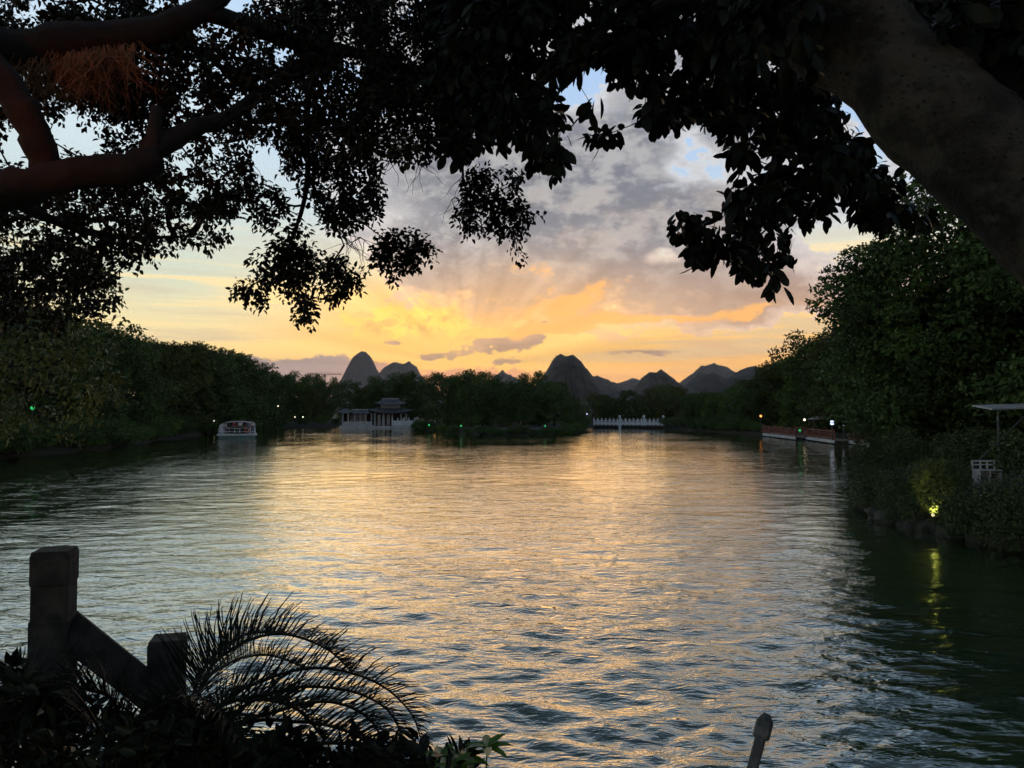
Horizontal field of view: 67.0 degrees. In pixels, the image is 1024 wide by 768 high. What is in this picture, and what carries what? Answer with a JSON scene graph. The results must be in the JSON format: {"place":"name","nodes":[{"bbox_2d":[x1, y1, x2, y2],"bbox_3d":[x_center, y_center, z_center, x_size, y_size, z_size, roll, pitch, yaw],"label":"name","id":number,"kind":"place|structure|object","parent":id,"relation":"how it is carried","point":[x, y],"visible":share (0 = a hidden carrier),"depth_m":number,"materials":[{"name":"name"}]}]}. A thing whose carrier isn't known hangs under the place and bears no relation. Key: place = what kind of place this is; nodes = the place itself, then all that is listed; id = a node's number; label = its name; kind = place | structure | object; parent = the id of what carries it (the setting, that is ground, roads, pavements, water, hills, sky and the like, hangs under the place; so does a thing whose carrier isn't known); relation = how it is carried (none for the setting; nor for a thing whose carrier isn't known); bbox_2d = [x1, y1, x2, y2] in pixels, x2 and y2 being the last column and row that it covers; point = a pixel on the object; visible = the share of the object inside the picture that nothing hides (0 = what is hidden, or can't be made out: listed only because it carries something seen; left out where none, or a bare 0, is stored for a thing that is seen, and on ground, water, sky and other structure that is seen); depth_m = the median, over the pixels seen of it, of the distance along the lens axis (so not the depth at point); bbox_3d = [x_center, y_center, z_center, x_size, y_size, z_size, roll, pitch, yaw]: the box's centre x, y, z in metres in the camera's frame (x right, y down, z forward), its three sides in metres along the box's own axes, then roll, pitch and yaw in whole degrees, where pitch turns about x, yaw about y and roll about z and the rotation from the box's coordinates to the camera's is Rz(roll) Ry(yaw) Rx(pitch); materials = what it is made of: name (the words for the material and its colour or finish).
{"place":"outdoors","nodes":[
{"label":"outdoors","id":0,"kind":"place"},
{"bbox_2d":[332,351,392,400],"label":"hills","id":1,"kind":"structure","parent":0,"point":[361,363],"depth_m":4925.20,"materials":[{"name":"stone"}]},
{"bbox_2d":[379,361,444,401],"bbox_3d":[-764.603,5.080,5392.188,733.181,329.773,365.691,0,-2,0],"label":"hills","id":2,"kind":"structure","parent":0,"point":[396,367],"depth_m":5344.33,"materials":[{"name":"stone"}]},
{"bbox_2d":[0,0,966,396],"label":"sky","id":3,"kind":"structure","parent":0,"point":[602,284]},
{"bbox_2d":[0,409,1001,522],"bbox_3d":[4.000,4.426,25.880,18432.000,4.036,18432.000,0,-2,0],"label":"ground","id":4,"kind":"structure","parent":0,"point":[64,449],"depth_m":114.02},
{"bbox_2d":[0,338,21,426],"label":"broadleaf tree","id":5,"kind":"object","parent":4,"relation":"on","point":[1,395],"visible":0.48,"depth_m":60.83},
{"bbox_2d":[0,421,41,455],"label":"shore shrub","id":6,"kind":"object","parent":4,"relation":"on","point":[25,426],"visible":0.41,"depth_m":61.67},
{"bbox_2d":[1,423,49,454],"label":"shore shrub","id":7,"kind":"object","parent":4,"relation":"on","point":[31,446],"visible":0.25,"depth_m":62.88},
{"bbox_2d":[0,305,68,422],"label":"broadleaf tree","id":8,"kind":"object","parent":4,"relation":"on","point":[18,390],"visible":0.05,"depth_m":78.31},
{"bbox_2d":[27,546,78,767],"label":"stone post","id":9,"kind":"object","parent":4,"relation":"on","point":[53,574],"visible":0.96,"depth_m":3.50,"materials":[{"name":"stone"}]},
{"bbox_2d":[0,312,111,424],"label":"broadleaf tree","id":10,"kind":"object","parent":4,"relation":"on","point":[21,376],"visible":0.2,"depth_m":76.41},
{"bbox_2d":[35,418,87,446],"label":"shore shrub","id":11,"kind":"object","parent":4,"relation":"on","point":[65,423],"visible":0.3,"depth_m":68.27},
{"bbox_2d":[0,232,132,449],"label":"bankside tree","id":12,"kind":"object","parent":4,"relation":"on","point":[74,330],"visible":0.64,"depth_m":12.37,"materials":[{"name":"green plant"}]},
{"bbox_2d":[15,319,135,423],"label":"broadleaf tree","id":13,"kind":"object","parent":4,"relation":"on","point":[112,415],"visible":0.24,"depth_m":80.08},
{"bbox_2d":[57,423,103,447],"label":"shore shrub","id":14,"kind":"object","parent":4,"relation":"on","point":[93,430],"visible":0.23,"depth_m":70.95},
{"bbox_2d":[0,647,162,767],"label":"shrub","id":15,"kind":"object","parent":4,"relation":"on","point":[42,724],"visible":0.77,"depth_m":2.39,"materials":[{"name":"green plant"}]},
{"bbox_2d":[57,324,152,424],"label":"broadleaf tree","id":16,"kind":"object","parent":4,"relation":"on","point":[130,345],"visible":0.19,"depth_m":86.78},
{"bbox_2d":[101,334,183,425],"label":"broadleaf tree","id":17,"kind":"object","parent":4,"relation":"on","point":[149,405],"visible":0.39,"depth_m":90.14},
{"bbox_2d":[139,341,188,421],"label":"pointed tree","id":18,"kind":"object","parent":4,"relation":"on","point":[172,364],"visible":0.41,"depth_m":104.33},
{"bbox_2d":[147,632,187,718],"bbox_3d":[-1.720,1.990,3.843,0.165,1.451,0.165,0,-2,-14],"label":"stone post","id":19,"kind":"object","parent":4,"relation":"on","point":[154,642],"visible":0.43,"depth_m":3.79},
{"bbox_2d":[69,611,166,707],"bbox_3d":[-1.908,1.346,3.712,0.517,0.534,0.150,1,-2,-39],"label":"stone rail","id":20,"kind":"object","parent":19,"relation":"attached to","point":[87,632],"visible":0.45,"depth_m":3.64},
{"bbox_2d":[154,340,206,422],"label":"pointed tree","id":21,"kind":"object","parent":4,"relation":"on","point":[179,351],"visible":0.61,"depth_m":106.08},
{"bbox_2d":[168,340,226,424],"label":"pointed tree","id":22,"kind":"object","parent":4,"relation":"on","point":[198,357],"visible":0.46,"depth_m":111.20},
{"bbox_2d":[169,346,259,432],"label":"broadleaf tree","id":23,"kind":"object","parent":4,"relation":"on","point":[232,406],"visible":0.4,"depth_m":117.46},
{"bbox_2d":[0,588,435,767],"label":"cycad","id":24,"kind":"object","parent":4,"relation":"on","point":[274,696],"visible":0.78,"depth_m":2.59,"materials":[{"name":"green plant"}]},
{"bbox_2d":[114,696,325,767],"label":"shrub","id":25,"kind":"object","parent":4,"relation":"on","point":[208,750],"visible":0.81,"depth_m":2.25,"materials":[{"name":"green plant"}]},
{"bbox_2d":[207,348,272,431],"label":"broadleaf tree","id":26,"kind":"object","parent":4,"relation":"on","point":[252,375],"visible":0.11,"depth_m":125.66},
{"bbox_2d":[211,354,275,430],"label":"broadleaf tree","id":27,"kind":"object","parent":4,"relation":"on","point":[250,386],"visible":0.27,"depth_m":127.15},
{"bbox_2d":[253,373,290,428],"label":"broadleaf tree","id":28,"kind":"object","parent":4,"relation":"on","point":[275,396],"visible":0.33,"depth_m":144.08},
{"bbox_2d":[0,0,549,343],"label":"overhanging tree","id":29,"kind":"object","parent":4,"relation":"on","point":[78,55],"visible":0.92,"depth_m":5.64,"materials":[{"name":"green plant"}]},
{"bbox_2d":[269,370,301,418],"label":"broadleaf tree","id":30,"kind":"object","parent":4,"relation":"on","point":[287,393],"visible":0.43,"depth_m":163.19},
{"bbox_2d":[283,376,313,419],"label":"broadleaf tree","id":31,"kind":"object","parent":4,"relation":"on","point":[303,387],"visible":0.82,"depth_m":163.48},
{"bbox_2d":[298,386,329,421],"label":"broadleaf tree","id":32,"kind":"object","parent":4,"relation":"on","point":[314,402],"visible":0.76,"depth_m":163.99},
{"bbox_2d":[313,381,336,418],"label":"broadleaf tree","id":33,"kind":"object","parent":4,"relation":"on","point":[326,390],"visible":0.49,"depth_m":170.88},
{"bbox_2d":[308,376,342,415],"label":"broadleaf tree","id":34,"kind":"object","parent":4,"relation":"on","point":[334,381],"visible":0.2,"depth_m":179.31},
{"bbox_2d":[329,378,374,420],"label":"broadleaf tree","id":35,"kind":"object","parent":4,"relation":"on","point":[342,385],"visible":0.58,"depth_m":156.18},
{"bbox_2d":[348,389,375,420],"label":"broadleaf tree","id":36,"kind":"object","parent":4,"relation":"on","point":[360,399],"visible":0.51,"depth_m":154.86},
{"bbox_2d":[338,398,415,428],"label":"pavilion","id":37,"kind":"structure","parent":4,"relation":"on","point":[388,413],"depth_m":143.43,"materials":[{"name":"stone"}]},
{"bbox_2d":[277,721,484,767],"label":"shrub","id":38,"kind":"object","parent":4,"relation":"on","point":[335,759],"visible":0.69,"depth_m":2.41,"materials":[{"name":"green plant"}]},
{"bbox_2d":[365,374,405,419],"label":"broadleaf tree","id":39,"kind":"object","parent":4,"relation":"on","point":[385,392],"visible":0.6,"depth_m":154.76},
{"bbox_2d":[384,371,430,420],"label":"broadleaf tree","id":40,"kind":"object","parent":4,"relation":"on","point":[406,379],"visible":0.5,"depth_m":155.84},
{"bbox_2d":[401,379,426,420],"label":"broadleaf tree","id":41,"kind":"object","parent":4,"relation":"on","point":[419,384],"visible":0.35,"depth_m":156.31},
{"bbox_2d":[413,372,454,423],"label":"broadleaf tree","id":42,"kind":"object","parent":4,"relation":"on","point":[423,408],"visible":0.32,"depth_m":143.50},
{"bbox_2d":[421,371,468,425],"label":"broadleaf tree","id":43,"kind":"object","parent":4,"relation":"on","point":[449,399],"visible":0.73,"depth_m":126.33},
{"bbox_2d":[395,733,512,767],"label":"umbrella plant","id":44,"kind":"object","parent":4,"relation":"on","point":[488,744],"visible":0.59,"depth_m":2.56,"materials":[{"name":"green plant"}]},
{"bbox_2d":[442,370,500,426],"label":"broadleaf tree","id":45,"kind":"object","parent":4,"relation":"on","point":[472,414],"visible":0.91,"depth_m":124.76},
{"bbox_2d":[477,380,519,425],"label":"broadleaf tree","id":46,"kind":"object","parent":4,"relation":"on","point":[504,410],"visible":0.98,"depth_m":124.05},
{"bbox_2d":[508,380,540,425],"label":"broadleaf tree","id":47,"kind":"object","parent":4,"relation":"on","point":[522,392],"visible":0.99,"depth_m":123.59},
{"bbox_2d":[515,370,547,424],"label":"broadleaf tree","id":48,"kind":"object","parent":4,"relation":"on","point":[538,381],"visible":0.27,"depth_m":137.88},
{"bbox_2d":[524,388,552,425],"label":"broadleaf tree","id":49,"kind":"object","parent":4,"relation":"on","point":[538,421],"visible":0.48,"depth_m":127.31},
{"bbox_2d":[533,380,574,425],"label":"broadleaf tree","id":50,"kind":"object","parent":4,"relation":"on","point":[558,402],"visible":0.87,"depth_m":127.28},
{"bbox_2d":[558,396,584,424],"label":"broadleaf tree","id":51,"kind":"object","parent":4,"relation":"on","point":[571,400],"visible":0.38,"depth_m":133.50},
{"bbox_2d":[580,392,606,422],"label":"broadleaf tree","id":52,"kind":"object","parent":4,"relation":"on","point":[595,404],"visible":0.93,"depth_m":155.29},
{"bbox_2d":[591,394,615,421],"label":"broadleaf tree","id":53,"kind":"object","parent":4,"relation":"on","point":[606,412],"visible":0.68,"depth_m":158.48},
{"bbox_2d":[593,418,662,428],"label":"balustrade","id":54,"kind":"object","parent":4,"relation":"on","point":[605,424],"visible":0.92,"depth_m":143.35,"materials":[{"name":"stone"}]},
{"bbox_2d":[615,389,645,420],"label":"broadleaf tree","id":55,"kind":"object","parent":4,"relation":"on","point":[628,403],"visible":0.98,"depth_m":156.22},
{"bbox_2d":[636,387,666,421],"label":"broadleaf tree","id":56,"kind":"object","parent":4,"relation":"on","point":[655,403],"visible":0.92,"depth_m":157.06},
{"bbox_2d":[662,386,690,418],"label":"broadleaf tree","id":57,"kind":"object","parent":4,"relation":"on","point":[679,393],"visible":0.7,"depth_m":158.30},
{"bbox_2d":[676,394,702,419],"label":"broadleaf tree","id":58,"kind":"object","parent":4,"relation":"on","point":[686,409],"visible":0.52,"depth_m":141.29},
{"bbox_2d":[689,391,716,417],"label":"broadleaf tree","id":59,"kind":"object","parent":4,"relation":"on","point":[698,408],"visible":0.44,"depth_m":136.46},
{"bbox_2d":[700,392,728,419],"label":"willow tree","id":60,"kind":"object","parent":4,"relation":"on","point":[716,399],"visible":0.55,"depth_m":132.89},
{"bbox_2d":[418,0,1023,304],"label":"leaning tree","id":61,"kind":"object","parent":4,"relation":"on","point":[930,93],"visible":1,"depth_m":4.80,"materials":[{"name":"green plant"}]},
{"bbox_2d":[716,389,740,420],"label":"willow tree","id":62,"kind":"object","parent":4,"relation":"on","point":[728,397],"visible":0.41,"depth_m":123.33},
{"bbox_2d":[727,387,770,423],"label":"broadleaf tree","id":63,"kind":"object","parent":4,"relation":"on","point":[745,402],"visible":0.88,"depth_m":115.10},
{"bbox_2d":[741,360,792,427],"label":"broadleaf tree","id":64,"kind":"object","parent":4,"relation":"on","point":[764,375],"visible":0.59,"depth_m":115.65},
{"bbox_2d":[759,363,794,423],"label":"broadleaf tree","id":65,"kind":"object","parent":4,"relation":"on","point":[770,394],"visible":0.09,"depth_m":116.39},
{"bbox_2d":[770,343,815,430],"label":"willow tree","id":66,"kind":"object","parent":4,"relation":"on","point":[787,387],"visible":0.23,"depth_m":105.51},
{"bbox_2d":[767,328,840,427],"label":"broadleaf tree","id":67,"kind":"object","parent":4,"relation":"on","point":[793,344],"visible":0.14,"depth_m":104.72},
{"bbox_2d":[793,341,842,431],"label":"broadleaf tree","id":68,"kind":"object","parent":4,"relation":"on","point":[805,387],"visible":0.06,"depth_m":98.61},
{"bbox_2d":[792,323,868,432],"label":"broadleaf tree","id":69,"kind":"object","parent":4,"relation":"on","point":[820,391],"visible":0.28,"depth_m":94.30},
{"bbox_2d":[840,446,881,476],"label":"bank shrub","id":70,"kind":"object","parent":4,"relation":"on","point":[856,459],"visible":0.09,"depth_m":34.93,"materials":[{"name":"green plant"}]},
{"bbox_2d":[840,464,887,502],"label":"bank shrub","id":71,"kind":"object","parent":4,"relation":"on","point":[852,485],"visible":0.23,"depth_m":31.47,"materials":[{"name":"green plant"}]},
{"bbox_2d":[849,464,898,509],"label":"bank shrub","id":72,"kind":"object","parent":4,"relation":"on","point":[862,480],"visible":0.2,"depth_m":29.05,"materials":[{"name":"green plant"}]},
{"bbox_2d":[812,295,943,421],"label":"broadleaf tree","id":73,"kind":"object","parent":4,"relation":"on","point":[840,388],"visible":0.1,"depth_m":84.70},
{"bbox_2d":[850,427,921,475],"bbox_3d":[16.165,3.074,32.525,3.083,2.565,3.172,0,-2,-7],"label":"bank shrub","id":74,"kind":"object","parent":4,"relation":"on","point":[872,445],"visible":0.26,"depth_m":32.90,"materials":[{"name":"green plant"}]},
{"bbox_2d":[855,466,917,508],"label":"bank shrub","id":75,"kind":"object","parent":4,"relation":"on","point":[873,502],"visible":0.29,"depth_m":27.77,"materials":[{"name":"green plant"}]},
{"bbox_2d":[839,370,942,468],"bbox_3d":[24.710,2.930,47.688,8.346,8.209,8.295,1,-2,-25],"label":"broadleaf tree","id":76,"kind":"object","parent":4,"relation":"on","point":[856,436],"visible":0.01,"depth_m":50.13,"materials":[{"name":"green plant"}]},
{"bbox_2d":[868,425,943,472],"bbox_3d":[16.328,2.988,31.559,3.299,2.667,3.206,1,-2,-26],"label":"bank shrub","id":77,"kind":"object","parent":4,"relation":"on","point":[901,446],"visible":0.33,"depth_m":31.21,"materials":[{"name":"green plant"}]},
{"bbox_2d":[873,470,941,521],"bbox_3d":[13.648,3.914,26.343,2.343,1.949,2.411,2,-2,-43],"label":"bank shrub","id":78,"kind":"object","parent":4,"relation":"on","point":[891,488],"visible":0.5,"depth_m":26.33,"materials":[{"name":"green plant"}]},
{"bbox_2d":[879,490,939,524],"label":"bank shrub","id":79,"kind":"object","parent":4,"relation":"on","point":[912,500],"visible":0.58,"depth_m":25.40,"materials":[{"name":"green plant"}]},
{"bbox_2d":[805,225,1023,444],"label":"spreading tree","id":80,"kind":"object","parent":4,"relation":"on","point":[913,379],"visible":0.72,"depth_m":35.10,"materials":[{"name":"green plant"}]},
{"bbox_2d":[879,441,951,478],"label":"bank shrub","id":81,"kind":"object","parent":4,"relation":"on","point":[916,452],"visible":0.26,"depth_m":30.11,"materials":[{"name":"green plant"}]},
{"bbox_2d":[915,513,943,532],"bbox_3d":[13.727,4.594,24.817,1.030,0.974,1.626,1,-2,-35],"label":"rock","id":82,"kind":"object","parent":4,"relation":"on","point":[928,527],"visible":0.2,"depth_m":24.75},
{"bbox_2d":[903,453,981,497],"bbox_3d":[14.455,3.244,25.810,2.216,1.857,2.391,1,-2,-38],"label":"bank shrub","id":83,"kind":"object","parent":4,"relation":"on","point":[949,475],"visible":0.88,"depth_m":25.70,"materials":[{"name":"green plant"}]},
{"bbox_2d":[924,483,979,537],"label":"bank shrub","id":84,"kind":"object","parent":4,"relation":"on","point":[961,488],"visible":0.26,"depth_m":23.76,"materials":[{"name":"green plant"}]},
{"bbox_2d":[887,170,1023,439],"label":"spreading tree","id":85,"kind":"object","parent":4,"relation":"on","point":[1010,390],"visible":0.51,"depth_m":32.02,"materials":[{"name":"green plant"}]},
{"bbox_2d":[916,487,999,533],"bbox_3d":[14.059,3.974,23.437,2.813,1.680,2.606,0,-2,6],"label":"bank shrub","id":86,"kind":"object","parent":4,"relation":"on","point":[952,505],"visible":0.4,"depth_m":23.29,"materials":[{"name":"green plant"}]},
{"bbox_2d":[923,427,1003,479],"bbox_3d":[16.901,2.865,28.716,3.172,2.565,3.083,1,-2,-17],"label":"bank shrub","id":87,"kind":"object","parent":4,"relation":"on","point":[940,450],"visible":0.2,"depth_m":28.48,"materials":[{"name":"green plant"}]},
{"bbox_2d":[937,424,1018,482],"bbox_3d":[16.975,2.792,27.748,3.299,2.668,3.206,1,-2,-21],"label":"bank shrub","id":88,"kind":"object","parent":4,"relation":"on","point":[961,443],"visible":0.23,"depth_m":27.36,"materials":[{"name":"green plant"}]},
{"bbox_2d":[938,493,1018,540],"bbox_3d":[14.065,3.950,22.641,2.813,1.680,2.606,0,-2,-15],"label":"bank shrub","id":89,"kind":"object","parent":4,"relation":"on","point":[971,518],"visible":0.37,"depth_m":22.50,"materials":[{"name":"green plant"}]},
{"bbox_2d":[971,460,1002,485],"bbox_3d":[15.318,2.876,24.926,0.780,0.815,0.420,0,-2,0],"label":"stone balustrade","id":90,"kind":"object","parent":4,"relation":"on","point":[977,472],"visible":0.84,"depth_m":24.99,"materials":[{"name":"stone"}]},
{"bbox_2d":[952,424,1023,482],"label":"bank shrub","id":91,"kind":"object","parent":4,"relation":"on","point":[982,449],"visible":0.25,"depth_m":26.81,"materials":[{"name":"green plant"}]},
{"bbox_2d":[961,440,1023,485],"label":"bank shrub","id":92,"kind":"object","parent":4,"relation":"on","point":[1005,454],"visible":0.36,"depth_m":25.28,"materials":[{"name":"green plant"}]},
{"bbox_2d":[964,469,1023,506],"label":"silvery shrub","id":93,"kind":"object","parent":4,"relation":"on","point":[1001,484],"visible":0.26,"depth_m":22.80,"materials":[{"name":"green plant"}]},
{"bbox_2d":[966,472,1023,551],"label":"bank shrub","id":94,"kind":"object","parent":4,"relation":"on","point":[1009,547],"visible":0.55,"depth_m":21.56,"materials":[{"name":"green plant"}]},
{"bbox_2d":[970,404,1023,468],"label":"awning","id":95,"kind":"object","parent":4,"relation":"on","point":[1003,407],"visible":0.71,"depth_m":25.75,"materials":[{"name":"metal"}]},
{"bbox_2d":[977,491,1023,545],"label":"bank shrub","id":96,"kind":"object","parent":4,"relation":"on","point":[1006,514],"visible":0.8,"depth_m":21.04,"materials":[{"name":"green plant"}]},
{"bbox_2d":[981,426,1023,482],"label":"bank shrub","id":97,"kind":"object","parent":4,"relation":"on","point":[1019,455],"visible":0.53,"depth_m":25.07,"materials":[{"name":"green plant"}]},
{"bbox_2d":[0,427,1023,767],"bbox_3d":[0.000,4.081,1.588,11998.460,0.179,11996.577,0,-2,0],"label":"water","id":98,"kind":"structure","parent":0,"point":[638,599],"depth_m":17.51,"materials":[{"name":"liquid"}]},
{"bbox_2d":[217,421,256,438],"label":"tour boat","id":99,"kind":"object","parent":98,"relation":"on","point":[239,434],"visible":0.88,"depth_m":98.22,"materials":[{"name":"paint"}]},
{"bbox_2d":[763,425,810,439],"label":"boardwalk section","id":100,"kind":"object","parent":98,"relation":"in","point":[781,434],"visible":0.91,"depth_m":97.70,"materials":[{"name":"wood"}]},
{"bbox_2d":[805,427,848,443],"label":"boardwalk section","id":101,"kind":"object","parent":98,"relation":"in","point":[826,436],"visible":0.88,"depth_m":86.51,"materials":[{"name":"wood"}]},
{"bbox_2d":[543,354,630,401],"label":"hills","id":102,"kind":"structure","parent":0,"point":[573,372],"depth_m":1231.93,"materials":[{"name":"stone"}]},
{"bbox_2d":[593,375,628,393],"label":"hills","id":103,"kind":"structure","parent":0,"point":[607,384],"depth_m":2941.12,"materials":[{"name":"stone"}]},
{"bbox_2d":[629,369,700,399],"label":"hills","id":104,"kind":"structure","parent":0,"point":[649,380],"depth_m":1355.11,"materials":[{"name":"stone"}]},
{"bbox_2d":[680,363,735,384],"bbox_3d":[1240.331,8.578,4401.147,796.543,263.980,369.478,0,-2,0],"label":"hills","id":105,"kind":"structure","parent":0,"point":[723,371],"depth_m":4348.76,"materials":[{"name":"stone"}]},
{"bbox_2d":[685,373,732,394],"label":"hills","id":106,"kind":"structure","parent":0,"point":[711,382],"depth_m":1448.55,"materials":[{"name":"stone"}]},
{"bbox_2d":[726,366,757,388],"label":"hills","id":107,"kind":"structure","parent":0,"point":[747,373],"depth_m":1471.62,"materials":[{"name":"stone"}]},
{"bbox_2d":[747,713,772,767],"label":"steel pole","id":108,"kind":"object","parent":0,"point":[763,728],"visible":1,"depth_m":3.01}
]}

